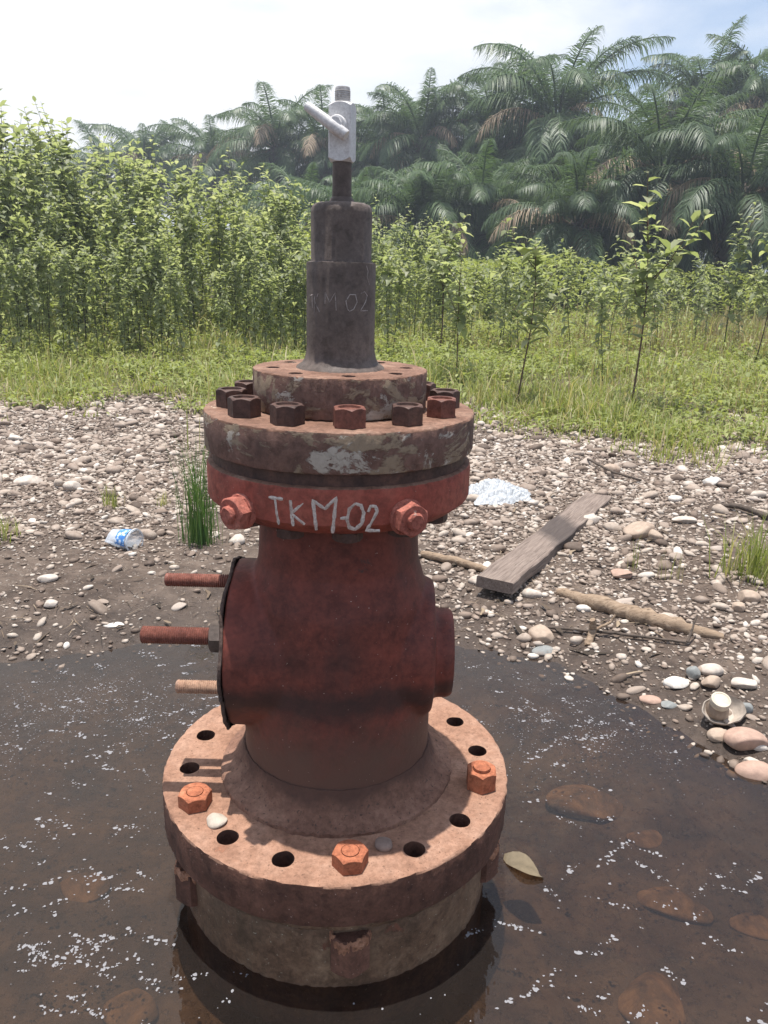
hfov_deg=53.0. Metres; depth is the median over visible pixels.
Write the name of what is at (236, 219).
weed plant
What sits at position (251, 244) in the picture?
weed plant
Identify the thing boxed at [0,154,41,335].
weed plant
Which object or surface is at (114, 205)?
weed plant
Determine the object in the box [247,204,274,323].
weed plant
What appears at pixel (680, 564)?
grass tuft
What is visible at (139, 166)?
weed plant
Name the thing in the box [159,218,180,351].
weed plant
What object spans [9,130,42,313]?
weed plant
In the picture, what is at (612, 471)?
twig
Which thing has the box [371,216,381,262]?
weed plant
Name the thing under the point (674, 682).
stone
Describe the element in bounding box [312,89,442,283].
oil palm
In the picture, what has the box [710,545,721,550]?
pebble
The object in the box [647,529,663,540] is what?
stone
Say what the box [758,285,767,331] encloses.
weed plant
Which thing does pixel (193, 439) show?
pebble
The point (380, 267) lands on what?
weed plant
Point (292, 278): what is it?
weed plant
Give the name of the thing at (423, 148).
oil palm
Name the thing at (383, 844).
stone
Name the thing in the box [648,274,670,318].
weed plant
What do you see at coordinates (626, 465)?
pebble
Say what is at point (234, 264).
weed plant
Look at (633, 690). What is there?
pebble
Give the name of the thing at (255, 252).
weed plant
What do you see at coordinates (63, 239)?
weed plant
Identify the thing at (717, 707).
broken bottle top
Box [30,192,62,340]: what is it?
weed plant
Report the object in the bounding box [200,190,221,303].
weed plant
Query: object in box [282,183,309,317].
weed plant
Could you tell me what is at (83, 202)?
weed plant
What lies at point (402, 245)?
weed plant
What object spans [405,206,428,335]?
weed plant
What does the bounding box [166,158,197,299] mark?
weed plant
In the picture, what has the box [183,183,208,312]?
weed plant
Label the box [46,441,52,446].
pebble
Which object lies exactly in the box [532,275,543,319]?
weed plant
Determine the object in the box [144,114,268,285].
oil palm
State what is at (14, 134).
weed plant
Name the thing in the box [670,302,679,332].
weed plant
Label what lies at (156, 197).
weed plant
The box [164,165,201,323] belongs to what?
weed plant
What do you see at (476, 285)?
weed plant
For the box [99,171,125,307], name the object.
weed plant
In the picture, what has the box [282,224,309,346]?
weed plant
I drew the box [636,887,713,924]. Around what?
sunken stone
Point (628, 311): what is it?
weed plant
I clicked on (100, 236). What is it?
weed plant
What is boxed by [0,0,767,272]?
sky
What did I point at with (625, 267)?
weed plant
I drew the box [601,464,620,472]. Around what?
stone
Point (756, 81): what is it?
oil palm
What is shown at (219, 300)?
weed plant
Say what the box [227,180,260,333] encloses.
weed plant
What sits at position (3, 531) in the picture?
grass tuft
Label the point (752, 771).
stone
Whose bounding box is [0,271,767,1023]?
ground
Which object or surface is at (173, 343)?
weed plant
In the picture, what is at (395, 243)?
weed plant
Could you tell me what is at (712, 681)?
stone
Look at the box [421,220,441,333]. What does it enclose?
weed plant
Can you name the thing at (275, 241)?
weed plant
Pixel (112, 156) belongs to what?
weed plant
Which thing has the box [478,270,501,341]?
weed plant
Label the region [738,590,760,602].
stone
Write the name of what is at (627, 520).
pebble
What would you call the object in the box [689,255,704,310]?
weed plant
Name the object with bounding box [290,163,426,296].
oil palm
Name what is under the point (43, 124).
weed plant
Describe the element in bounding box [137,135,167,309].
weed plant
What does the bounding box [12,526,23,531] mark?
pebble
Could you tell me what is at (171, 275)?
weed plant
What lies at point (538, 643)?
pebble
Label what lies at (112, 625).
stone
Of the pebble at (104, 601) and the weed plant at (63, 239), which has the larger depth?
the weed plant at (63, 239)
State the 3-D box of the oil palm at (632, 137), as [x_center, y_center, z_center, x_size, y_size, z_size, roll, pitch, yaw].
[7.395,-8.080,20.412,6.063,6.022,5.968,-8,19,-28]
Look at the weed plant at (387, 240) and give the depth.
14.31 m
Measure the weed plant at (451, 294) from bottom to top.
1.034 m
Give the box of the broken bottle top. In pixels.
[702,692,746,725]
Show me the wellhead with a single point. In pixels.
(324, 746)
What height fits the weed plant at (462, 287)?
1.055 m
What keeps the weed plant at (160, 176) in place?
on the ground at (714, 823)
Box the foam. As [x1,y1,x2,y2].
[0,645,767,1023]
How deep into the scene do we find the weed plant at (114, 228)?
7.99 m
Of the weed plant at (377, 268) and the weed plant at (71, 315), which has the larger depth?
the weed plant at (377, 268)
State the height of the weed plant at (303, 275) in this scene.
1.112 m
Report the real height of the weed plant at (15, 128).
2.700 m
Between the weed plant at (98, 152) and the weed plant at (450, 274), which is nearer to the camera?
the weed plant at (450, 274)
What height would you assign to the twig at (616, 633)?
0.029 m
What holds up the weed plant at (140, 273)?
on the ground at (714, 823)
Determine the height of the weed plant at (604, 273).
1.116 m
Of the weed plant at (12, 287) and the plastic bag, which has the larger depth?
the weed plant at (12, 287)
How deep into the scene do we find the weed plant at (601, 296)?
6.37 m
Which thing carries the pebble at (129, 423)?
on the ground at (714, 823)
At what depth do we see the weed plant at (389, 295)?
8.60 m
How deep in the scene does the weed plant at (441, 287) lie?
7.85 m
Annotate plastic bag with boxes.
[468,478,532,504]
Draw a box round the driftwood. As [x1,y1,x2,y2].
[556,588,723,638]
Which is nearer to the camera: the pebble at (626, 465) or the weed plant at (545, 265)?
the pebble at (626, 465)
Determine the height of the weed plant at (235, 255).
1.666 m
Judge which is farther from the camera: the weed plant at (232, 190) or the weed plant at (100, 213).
the weed plant at (232, 190)
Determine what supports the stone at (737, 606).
on the ground at (714, 823)
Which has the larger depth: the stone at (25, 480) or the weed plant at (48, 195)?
the weed plant at (48, 195)
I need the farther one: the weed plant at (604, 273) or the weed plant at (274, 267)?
the weed plant at (274, 267)
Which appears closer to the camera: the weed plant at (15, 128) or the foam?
the foam
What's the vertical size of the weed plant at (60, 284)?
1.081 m
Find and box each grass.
[1,278,767,417]
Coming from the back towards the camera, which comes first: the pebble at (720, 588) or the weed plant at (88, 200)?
the weed plant at (88, 200)
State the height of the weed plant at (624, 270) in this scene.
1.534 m
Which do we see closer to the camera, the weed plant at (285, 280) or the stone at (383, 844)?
the stone at (383, 844)
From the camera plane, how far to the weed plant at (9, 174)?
8.31 m
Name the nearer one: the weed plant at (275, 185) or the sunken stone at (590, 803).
the sunken stone at (590, 803)
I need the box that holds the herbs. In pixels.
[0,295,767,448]
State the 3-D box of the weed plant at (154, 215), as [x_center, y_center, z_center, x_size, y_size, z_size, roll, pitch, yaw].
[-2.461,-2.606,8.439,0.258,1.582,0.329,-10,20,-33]
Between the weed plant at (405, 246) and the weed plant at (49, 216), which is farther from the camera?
the weed plant at (49, 216)
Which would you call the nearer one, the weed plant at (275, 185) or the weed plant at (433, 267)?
the weed plant at (433, 267)
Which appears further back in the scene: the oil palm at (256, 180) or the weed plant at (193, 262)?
the oil palm at (256, 180)
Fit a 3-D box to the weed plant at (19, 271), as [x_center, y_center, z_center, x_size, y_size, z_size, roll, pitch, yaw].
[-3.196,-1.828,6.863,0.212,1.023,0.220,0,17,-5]
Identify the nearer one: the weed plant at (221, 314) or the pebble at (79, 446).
the pebble at (79, 446)
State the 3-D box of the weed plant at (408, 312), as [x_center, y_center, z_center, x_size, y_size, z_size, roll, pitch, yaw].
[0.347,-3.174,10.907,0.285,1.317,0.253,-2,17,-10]
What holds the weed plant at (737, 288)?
on the ground at (714, 823)
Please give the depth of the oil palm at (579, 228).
18.77 m
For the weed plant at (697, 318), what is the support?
on the ground at (714, 823)
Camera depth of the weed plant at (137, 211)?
8.45 m
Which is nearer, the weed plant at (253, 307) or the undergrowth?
the weed plant at (253, 307)
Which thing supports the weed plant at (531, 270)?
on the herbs
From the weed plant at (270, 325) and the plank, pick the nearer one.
the plank
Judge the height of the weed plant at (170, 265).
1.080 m
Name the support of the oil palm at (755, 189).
on the ground at (714, 823)
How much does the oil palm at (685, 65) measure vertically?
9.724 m
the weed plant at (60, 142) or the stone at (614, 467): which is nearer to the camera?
the stone at (614, 467)
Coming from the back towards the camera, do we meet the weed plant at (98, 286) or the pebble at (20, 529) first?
the weed plant at (98, 286)
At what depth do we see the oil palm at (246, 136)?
31.76 m
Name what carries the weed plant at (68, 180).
on the ground at (714, 823)
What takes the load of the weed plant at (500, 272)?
on the ground at (714, 823)
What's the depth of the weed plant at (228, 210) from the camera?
9.76 m
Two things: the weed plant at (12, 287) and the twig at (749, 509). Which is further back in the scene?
the weed plant at (12, 287)
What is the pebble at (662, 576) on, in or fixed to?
on the ground at (714, 823)
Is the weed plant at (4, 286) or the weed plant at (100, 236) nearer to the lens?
the weed plant at (4, 286)
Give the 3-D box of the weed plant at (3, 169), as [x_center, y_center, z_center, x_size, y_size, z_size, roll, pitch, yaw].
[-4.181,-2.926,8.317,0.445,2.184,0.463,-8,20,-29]
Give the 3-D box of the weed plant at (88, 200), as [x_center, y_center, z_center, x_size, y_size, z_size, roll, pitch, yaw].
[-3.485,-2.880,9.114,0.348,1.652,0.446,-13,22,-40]
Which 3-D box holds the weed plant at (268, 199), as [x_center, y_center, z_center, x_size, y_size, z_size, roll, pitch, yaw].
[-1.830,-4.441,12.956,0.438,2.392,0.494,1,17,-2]
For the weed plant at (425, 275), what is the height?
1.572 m
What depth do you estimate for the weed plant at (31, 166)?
8.75 m
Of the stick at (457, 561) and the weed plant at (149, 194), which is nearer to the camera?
the stick at (457, 561)
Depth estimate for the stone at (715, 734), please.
1.67 m
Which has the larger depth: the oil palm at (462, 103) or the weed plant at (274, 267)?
the oil palm at (462, 103)
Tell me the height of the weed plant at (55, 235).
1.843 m
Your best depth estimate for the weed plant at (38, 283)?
7.24 m
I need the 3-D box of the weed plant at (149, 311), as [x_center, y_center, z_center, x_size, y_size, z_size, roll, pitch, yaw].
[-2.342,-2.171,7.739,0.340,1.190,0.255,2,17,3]
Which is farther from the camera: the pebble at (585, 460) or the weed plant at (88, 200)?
the weed plant at (88, 200)
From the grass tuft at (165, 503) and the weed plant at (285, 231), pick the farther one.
the weed plant at (285, 231)
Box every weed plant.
[0,88,20,311]
[0,100,36,332]
[0,133,13,337]
[0,142,29,339]
[0,143,40,321]
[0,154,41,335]
[0,176,29,340]
[0,198,26,350]
[0,234,11,354]
[0,241,23,350]
[0,250,18,356]
[2,113,34,301]
[2,123,46,305]
[6,247,38,355]
[8,130,32,318]
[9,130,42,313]
[15,137,58,328]
[15,171,56,325]
[15,234,46,359]
[16,106,75,308]
[19,118,54,314]
[19,130,55,303]
[21,215,51,343]
[23,134,59,298]
[27,234,46,350]
[28,145,71,296]
[30,168,84,330]
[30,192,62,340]
[31,96,89,305]
[34,236,56,352]
[36,103,88,293]
[37,146,93,322]
[41,132,91,339]
[41,161,80,327]
[42,117,92,326]
[45,119,101,332]
[46,123,86,318]
[47,238,79,353]
[48,202,93,341]
[49,158,78,306]
[51,241,73,357]
[57,223,95,351]
[57,242,83,355]
[75,240,106,355]
[76,185,114,337]
[77,197,104,329]
[78,163,109,314]
[81,132,115,301]
[81,155,109,301]
[83,136,127,293]
[85,164,123,335]
[86,240,111,354]
[90,210,129,351]
[96,168,143,344]
[98,192,131,344]
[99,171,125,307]
[103,239,135,348]
[104,164,142,302]
[106,242,128,356]
[107,137,150,326]
[113,138,152,327]
[115,181,149,341]
[116,155,158,307]
[116,198,150,329]
[116,224,141,346]
[121,141,168,285]
[121,254,149,352]
[123,170,145,324]
[125,158,155,298]
[126,162,168,325]
[130,237,149,352]
[133,155,158,311]
[134,233,165,352]
[135,167,168,341]
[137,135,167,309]
[138,155,173,336]
[144,196,174,342]
[145,223,167,352]
[153,277,169,365]
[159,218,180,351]
[160,185,201,315]
[163,259,187,360]
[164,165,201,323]
[164,243,186,359]
[165,264,183,354]
[166,153,208,322]
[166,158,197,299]
[169,186,201,334]
[176,178,205,316]
[180,243,201,350]
[181,168,214,310]
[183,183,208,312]
[195,178,225,302]
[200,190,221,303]
[201,176,234,323]
[206,186,232,324]
[206,198,233,303]
[212,176,241,307]
[212,265,231,362]
[213,284,230,358]
[215,147,248,309]
[215,165,247,312]
[217,162,254,314]
[219,185,250,337]
[226,187,248,305]
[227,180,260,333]
[228,224,250,309]
[228,250,250,347]
[233,202,261,332]
[233,211,258,335]
[235,218,262,344]
[238,216,261,339]
[247,187,267,312]
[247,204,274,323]
[247,237,273,352]
[247,268,265,349]
[249,195,270,291]
[250,183,282,333]
[250,193,265,320]
[255,164,279,314]
[256,269,278,351]
[257,163,295,318]
[260,169,284,310]
[260,254,278,351]
[265,215,290,340]
[265,216,282,315]
[265,225,292,345]
[267,177,298,318]
[267,265,288,349]
[269,183,291,315]
[275,194,295,318]
[275,198,304,328]
[279,211,308,346]
[281,194,299,311]
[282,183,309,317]
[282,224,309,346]
[284,231,309,348]
[287,233,306,352]
[294,247,308,343]
[296,269,306,347]
[299,201,313,308]
[299,224,310,314]
[371,194,381,297]
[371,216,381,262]
[371,223,398,346]
[371,230,378,307]
[372,232,381,308]
[372,251,399,353]
[375,221,388,323]
[377,213,403,312]
[379,255,397,328]
[380,227,397,301]
[383,219,402,306]
[383,238,415,347]
[388,218,405,305]
[392,238,409,311]
[394,219,411,325]
[397,255,416,340]
[402,241,417,333]
[403,219,423,318]
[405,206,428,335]
[413,219,431,315]
[416,213,443,330]
[417,219,445,329]
[421,212,473,345]
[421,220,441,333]
[422,237,444,335]
[423,211,440,314]
[426,236,480,379]
[429,235,444,337]
[430,227,458,336]
[441,231,462,335]
[446,258,472,346]
[447,259,473,336]
[466,252,490,337]
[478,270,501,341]
[485,264,499,323]
[490,246,517,350]
[496,267,513,321]
[499,233,521,339]
[500,218,568,398]
[504,296,520,345]
[506,256,533,349]
[525,244,543,306]
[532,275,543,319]
[537,272,551,312]
[539,245,549,312]
[555,238,587,351]
[560,266,573,312]
[569,250,579,305]
[579,274,597,339]
[590,265,619,380]
[593,252,617,348]
[598,268,614,328]
[602,235,643,347]
[615,171,713,401]
[615,246,633,312]
[618,264,635,327]
[621,272,638,320]
[622,294,636,345]
[625,253,645,329]
[643,220,666,326]
[647,283,665,351]
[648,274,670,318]
[649,262,671,344]
[654,244,665,307]
[656,263,671,312]
[665,247,681,310]
[666,273,683,328]
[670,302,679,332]
[672,281,688,330]
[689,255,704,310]
[690,262,711,335]
[693,290,709,336]
[698,262,714,305]
[699,397,708,422]
[700,268,718,334]
[702,295,714,333]
[704,258,716,309]
[711,282,720,315]
[716,200,758,349]
[721,253,734,316]
[729,277,752,344]
[746,231,767,361]
[749,266,766,318]
[757,274,767,322]
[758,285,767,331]
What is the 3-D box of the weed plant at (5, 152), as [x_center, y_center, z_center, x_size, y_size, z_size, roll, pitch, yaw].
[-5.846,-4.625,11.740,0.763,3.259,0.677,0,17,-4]
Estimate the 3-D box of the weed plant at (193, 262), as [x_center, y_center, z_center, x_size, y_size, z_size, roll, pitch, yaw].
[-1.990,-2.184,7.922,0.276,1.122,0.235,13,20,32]
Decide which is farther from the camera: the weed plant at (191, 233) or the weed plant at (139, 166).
the weed plant at (139, 166)
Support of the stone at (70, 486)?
on the ground at (714, 823)
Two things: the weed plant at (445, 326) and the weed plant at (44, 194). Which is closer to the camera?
the weed plant at (445, 326)
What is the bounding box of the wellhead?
[140,86,507,1023]
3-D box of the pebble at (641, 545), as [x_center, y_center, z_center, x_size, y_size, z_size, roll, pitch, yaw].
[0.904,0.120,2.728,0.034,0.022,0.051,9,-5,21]
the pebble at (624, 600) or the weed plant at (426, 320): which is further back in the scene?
the weed plant at (426, 320)
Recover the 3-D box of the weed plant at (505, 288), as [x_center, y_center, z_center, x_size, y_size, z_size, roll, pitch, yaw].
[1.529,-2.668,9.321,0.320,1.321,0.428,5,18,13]
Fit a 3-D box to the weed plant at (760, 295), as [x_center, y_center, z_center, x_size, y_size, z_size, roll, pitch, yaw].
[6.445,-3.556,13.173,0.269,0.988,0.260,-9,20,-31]
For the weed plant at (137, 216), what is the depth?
10.58 m
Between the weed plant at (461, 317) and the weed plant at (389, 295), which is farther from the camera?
the weed plant at (389, 295)
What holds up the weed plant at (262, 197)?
on the ground at (714, 823)
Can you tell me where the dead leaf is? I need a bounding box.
[503,851,542,878]
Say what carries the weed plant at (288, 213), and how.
on the ground at (714, 823)
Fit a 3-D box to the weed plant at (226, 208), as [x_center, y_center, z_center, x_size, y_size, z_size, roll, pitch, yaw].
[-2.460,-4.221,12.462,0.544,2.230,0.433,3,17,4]
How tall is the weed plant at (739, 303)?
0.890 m
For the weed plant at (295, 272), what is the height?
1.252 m
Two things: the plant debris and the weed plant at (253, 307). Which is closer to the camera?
the plant debris
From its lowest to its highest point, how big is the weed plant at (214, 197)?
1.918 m
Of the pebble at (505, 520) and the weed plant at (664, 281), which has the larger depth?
the weed plant at (664, 281)
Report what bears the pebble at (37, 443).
on the ground at (714, 823)
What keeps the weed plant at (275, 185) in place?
on the ground at (714, 823)
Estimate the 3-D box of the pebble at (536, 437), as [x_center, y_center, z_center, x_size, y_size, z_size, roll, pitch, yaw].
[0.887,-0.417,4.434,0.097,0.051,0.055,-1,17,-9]
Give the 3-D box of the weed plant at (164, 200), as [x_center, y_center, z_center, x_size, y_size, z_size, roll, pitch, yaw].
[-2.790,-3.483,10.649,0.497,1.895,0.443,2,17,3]
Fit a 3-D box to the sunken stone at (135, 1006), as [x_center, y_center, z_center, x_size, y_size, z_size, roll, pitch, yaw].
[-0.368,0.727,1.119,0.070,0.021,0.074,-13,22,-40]
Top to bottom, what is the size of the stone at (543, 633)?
0.050 m
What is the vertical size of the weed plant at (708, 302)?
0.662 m
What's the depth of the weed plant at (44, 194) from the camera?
12.20 m
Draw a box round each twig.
[546,626,686,643]
[587,458,641,480]
[686,614,697,642]
[716,502,767,519]
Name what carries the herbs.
on the ground at (714, 823)
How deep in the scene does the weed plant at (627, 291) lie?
12.55 m
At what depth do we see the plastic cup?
2.63 m
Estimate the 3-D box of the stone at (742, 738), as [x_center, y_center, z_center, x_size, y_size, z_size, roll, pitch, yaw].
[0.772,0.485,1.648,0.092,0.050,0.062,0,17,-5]
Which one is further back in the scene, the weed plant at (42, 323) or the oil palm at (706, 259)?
the oil palm at (706, 259)
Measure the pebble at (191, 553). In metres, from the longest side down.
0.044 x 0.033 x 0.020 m
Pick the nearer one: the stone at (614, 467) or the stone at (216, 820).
the stone at (216, 820)
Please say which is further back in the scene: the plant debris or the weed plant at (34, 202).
the weed plant at (34, 202)
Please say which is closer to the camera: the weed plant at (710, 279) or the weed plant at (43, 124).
the weed plant at (43, 124)
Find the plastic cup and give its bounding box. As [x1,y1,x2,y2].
[105,529,143,550]
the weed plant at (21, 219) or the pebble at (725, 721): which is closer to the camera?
the pebble at (725, 721)
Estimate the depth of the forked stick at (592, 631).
2.08 m
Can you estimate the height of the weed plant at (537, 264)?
1.264 m
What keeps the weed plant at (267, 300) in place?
on the ground at (714, 823)
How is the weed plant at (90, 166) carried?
on the ground at (714, 823)
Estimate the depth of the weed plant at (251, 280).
8.56 m
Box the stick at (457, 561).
[420,551,486,571]
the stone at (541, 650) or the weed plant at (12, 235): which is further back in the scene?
the weed plant at (12, 235)
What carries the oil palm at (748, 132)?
on the ground at (714, 823)
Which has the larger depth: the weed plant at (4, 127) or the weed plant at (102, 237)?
the weed plant at (4, 127)
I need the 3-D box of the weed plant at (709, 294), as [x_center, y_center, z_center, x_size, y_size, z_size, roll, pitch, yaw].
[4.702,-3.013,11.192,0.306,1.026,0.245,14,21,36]
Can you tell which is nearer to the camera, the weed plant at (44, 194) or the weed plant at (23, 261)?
the weed plant at (23, 261)
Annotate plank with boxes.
[476,492,611,594]
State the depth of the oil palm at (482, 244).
22.40 m
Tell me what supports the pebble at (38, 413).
on the ground at (714, 823)
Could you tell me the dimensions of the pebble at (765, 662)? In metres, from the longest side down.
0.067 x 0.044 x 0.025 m
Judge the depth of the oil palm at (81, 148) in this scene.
44.35 m
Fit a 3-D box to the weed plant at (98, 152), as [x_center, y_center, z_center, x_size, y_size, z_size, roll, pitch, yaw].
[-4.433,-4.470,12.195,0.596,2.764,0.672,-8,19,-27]
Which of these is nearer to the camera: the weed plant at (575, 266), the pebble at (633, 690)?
the pebble at (633, 690)
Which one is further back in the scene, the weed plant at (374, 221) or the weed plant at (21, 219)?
the weed plant at (374, 221)
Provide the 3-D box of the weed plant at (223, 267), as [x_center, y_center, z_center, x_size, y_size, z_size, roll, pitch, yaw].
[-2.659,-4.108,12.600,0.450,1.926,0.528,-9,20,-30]
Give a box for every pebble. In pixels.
[12,406,24,410]
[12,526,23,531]
[32,441,42,444]
[34,411,41,414]
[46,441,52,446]
[74,445,84,448]
[97,599,108,604]
[124,421,138,425]
[158,570,167,576]
[171,602,186,610]
[187,551,195,556]
[191,437,198,442]
[500,517,510,522]
[530,435,546,439]
[533,641,542,646]
[535,497,547,501]
[545,468,559,472]
[581,457,591,463]
[583,557,596,560]
[616,598,634,602]
[622,462,636,468]
[625,517,636,522]
[626,686,645,694]
[634,543,644,547]
[634,559,644,564]
[637,572,654,577]
[659,522,668,526]
[659,574,672,579]
[668,552,684,560]
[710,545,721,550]
[712,583,727,593]
[722,719,735,727]
[745,496,759,500]
[746,458,759,463]
[746,714,757,720]
[762,655,767,669]
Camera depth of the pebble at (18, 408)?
4.81 m
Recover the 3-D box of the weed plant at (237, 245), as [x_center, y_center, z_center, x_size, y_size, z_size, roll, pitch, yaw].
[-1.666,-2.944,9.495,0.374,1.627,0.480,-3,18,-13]
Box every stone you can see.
[13,475,42,485]
[37,574,57,582]
[43,599,57,607]
[59,871,110,902]
[62,481,80,491]
[102,988,158,1023]
[103,622,123,627]
[207,813,227,828]
[375,837,391,851]
[528,625,554,642]
[532,645,552,655]
[545,784,622,820]
[584,514,598,524]
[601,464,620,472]
[611,569,632,578]
[618,971,685,1023]
[623,521,655,539]
[626,830,661,848]
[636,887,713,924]
[639,695,660,704]
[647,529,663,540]
[661,700,676,708]
[663,676,688,688]
[671,516,696,523]
[686,666,700,679]
[701,663,723,675]
[701,675,720,687]
[702,477,721,485]
[707,728,725,741]
[723,727,767,750]
[729,913,767,940]
[731,677,757,688]
[732,601,745,611]
[734,760,767,781]
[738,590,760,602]
[743,757,758,760]
[744,703,752,712]
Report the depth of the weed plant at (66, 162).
9.27 m
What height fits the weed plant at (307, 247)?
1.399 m
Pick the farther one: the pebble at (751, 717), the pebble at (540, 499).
the pebble at (540, 499)
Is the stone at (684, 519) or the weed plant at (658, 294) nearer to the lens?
the stone at (684, 519)
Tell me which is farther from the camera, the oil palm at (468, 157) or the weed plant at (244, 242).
the oil palm at (468, 157)
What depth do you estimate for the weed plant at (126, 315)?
6.84 m
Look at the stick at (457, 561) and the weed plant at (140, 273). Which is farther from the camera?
the weed plant at (140, 273)
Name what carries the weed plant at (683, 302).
on the ground at (714, 823)
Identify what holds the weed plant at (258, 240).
on the ground at (714, 823)
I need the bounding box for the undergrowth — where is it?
[0,195,767,334]
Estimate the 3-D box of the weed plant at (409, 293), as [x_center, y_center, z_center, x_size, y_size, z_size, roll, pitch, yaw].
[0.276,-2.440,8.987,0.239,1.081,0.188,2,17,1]
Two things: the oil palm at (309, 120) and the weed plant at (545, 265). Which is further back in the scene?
the oil palm at (309, 120)
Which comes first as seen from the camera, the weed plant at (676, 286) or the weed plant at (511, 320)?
the weed plant at (511, 320)
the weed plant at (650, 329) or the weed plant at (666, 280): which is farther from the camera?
the weed plant at (666, 280)
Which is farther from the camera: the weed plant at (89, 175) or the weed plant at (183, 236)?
the weed plant at (89, 175)
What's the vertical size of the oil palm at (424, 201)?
4.572 m
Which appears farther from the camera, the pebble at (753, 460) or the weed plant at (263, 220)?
the weed plant at (263, 220)
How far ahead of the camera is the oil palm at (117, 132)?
39.49 m
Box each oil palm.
[7,146,94,275]
[52,120,144,276]
[78,122,198,215]
[122,119,228,261]
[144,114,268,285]
[193,132,279,224]
[206,80,333,290]
[228,161,376,256]
[245,84,381,203]
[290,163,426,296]
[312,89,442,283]
[351,158,513,302]
[352,67,483,198]
[388,138,568,303]
[416,53,568,188]
[456,25,675,301]
[458,151,602,303]
[480,138,673,311]
[536,64,767,311]
[557,151,711,304]
[609,151,762,306]
[616,101,767,316]
[621,15,767,263]
[670,33,767,298]
[702,108,767,272]
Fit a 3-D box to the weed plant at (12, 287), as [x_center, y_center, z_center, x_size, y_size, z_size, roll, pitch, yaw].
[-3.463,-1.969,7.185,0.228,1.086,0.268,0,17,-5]
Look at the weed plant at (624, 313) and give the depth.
11.20 m
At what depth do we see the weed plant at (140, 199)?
11.09 m
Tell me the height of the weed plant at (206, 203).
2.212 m
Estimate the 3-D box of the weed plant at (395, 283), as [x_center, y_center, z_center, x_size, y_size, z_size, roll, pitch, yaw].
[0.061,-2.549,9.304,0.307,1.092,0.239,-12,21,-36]
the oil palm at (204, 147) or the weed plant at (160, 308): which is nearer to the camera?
the weed plant at (160, 308)
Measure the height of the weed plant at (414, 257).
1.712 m
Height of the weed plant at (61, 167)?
2.257 m
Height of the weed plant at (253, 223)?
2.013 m
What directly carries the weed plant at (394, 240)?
on the ground at (714, 823)
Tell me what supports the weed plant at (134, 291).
on the ground at (714, 823)
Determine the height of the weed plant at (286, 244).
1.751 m
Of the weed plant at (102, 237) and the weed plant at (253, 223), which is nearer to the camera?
the weed plant at (102, 237)
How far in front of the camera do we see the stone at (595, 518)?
2.98 m
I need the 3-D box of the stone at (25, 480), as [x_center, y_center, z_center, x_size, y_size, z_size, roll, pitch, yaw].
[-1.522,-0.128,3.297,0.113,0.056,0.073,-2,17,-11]
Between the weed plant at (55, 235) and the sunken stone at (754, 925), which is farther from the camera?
the weed plant at (55, 235)
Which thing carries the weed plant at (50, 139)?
on the ground at (714, 823)
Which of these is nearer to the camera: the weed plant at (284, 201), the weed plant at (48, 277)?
the weed plant at (48, 277)
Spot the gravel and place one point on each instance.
(144, 477)
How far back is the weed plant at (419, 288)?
11.78 m
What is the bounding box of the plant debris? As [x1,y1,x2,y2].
[0,412,767,702]
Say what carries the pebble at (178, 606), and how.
on the ground at (714, 823)
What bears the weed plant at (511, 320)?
on the ground at (714, 823)
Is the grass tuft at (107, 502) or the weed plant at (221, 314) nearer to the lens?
the grass tuft at (107, 502)
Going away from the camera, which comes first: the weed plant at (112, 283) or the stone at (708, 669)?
the stone at (708, 669)
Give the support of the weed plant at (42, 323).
on the ground at (714, 823)
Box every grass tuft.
[0,511,20,544]
[96,483,125,509]
[152,490,167,506]
[155,411,222,548]
[186,342,223,451]
[627,531,642,570]
[657,551,684,582]
[703,507,767,589]
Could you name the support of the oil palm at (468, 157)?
on the ground at (714, 823)
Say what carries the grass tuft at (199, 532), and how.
on the ground at (714, 823)
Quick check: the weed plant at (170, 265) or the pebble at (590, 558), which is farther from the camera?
the weed plant at (170, 265)
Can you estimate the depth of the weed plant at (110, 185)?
11.21 m
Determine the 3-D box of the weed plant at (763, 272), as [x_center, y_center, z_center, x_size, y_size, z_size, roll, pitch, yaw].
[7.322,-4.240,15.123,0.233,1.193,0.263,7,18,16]
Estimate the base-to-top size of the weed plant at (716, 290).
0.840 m
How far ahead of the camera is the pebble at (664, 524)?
2.94 m
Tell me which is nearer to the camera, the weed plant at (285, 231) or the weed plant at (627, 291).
the weed plant at (285, 231)
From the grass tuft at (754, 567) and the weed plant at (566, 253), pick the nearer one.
the grass tuft at (754, 567)
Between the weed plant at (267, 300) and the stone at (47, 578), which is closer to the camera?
the stone at (47, 578)
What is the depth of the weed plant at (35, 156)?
11.04 m
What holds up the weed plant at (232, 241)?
on the ground at (714, 823)
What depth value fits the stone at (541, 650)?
2.04 m
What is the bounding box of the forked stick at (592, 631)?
[584,614,615,645]
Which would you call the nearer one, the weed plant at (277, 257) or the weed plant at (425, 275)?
the weed plant at (277, 257)
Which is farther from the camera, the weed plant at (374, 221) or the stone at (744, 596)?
the weed plant at (374, 221)
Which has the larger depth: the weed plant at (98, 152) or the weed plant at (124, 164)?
the weed plant at (98, 152)
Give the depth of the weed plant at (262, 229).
12.48 m
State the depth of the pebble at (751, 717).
1.71 m
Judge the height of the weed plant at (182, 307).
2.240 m
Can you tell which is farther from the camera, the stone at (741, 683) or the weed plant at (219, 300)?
the weed plant at (219, 300)
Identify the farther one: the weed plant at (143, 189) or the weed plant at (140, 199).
the weed plant at (140, 199)
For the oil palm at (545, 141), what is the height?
8.997 m
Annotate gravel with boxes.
[0,385,767,783]
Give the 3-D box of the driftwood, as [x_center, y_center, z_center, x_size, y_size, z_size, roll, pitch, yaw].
[0.708,0.287,2.187,0.482,0.058,0.068,14,21,35]
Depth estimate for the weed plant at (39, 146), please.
10.13 m

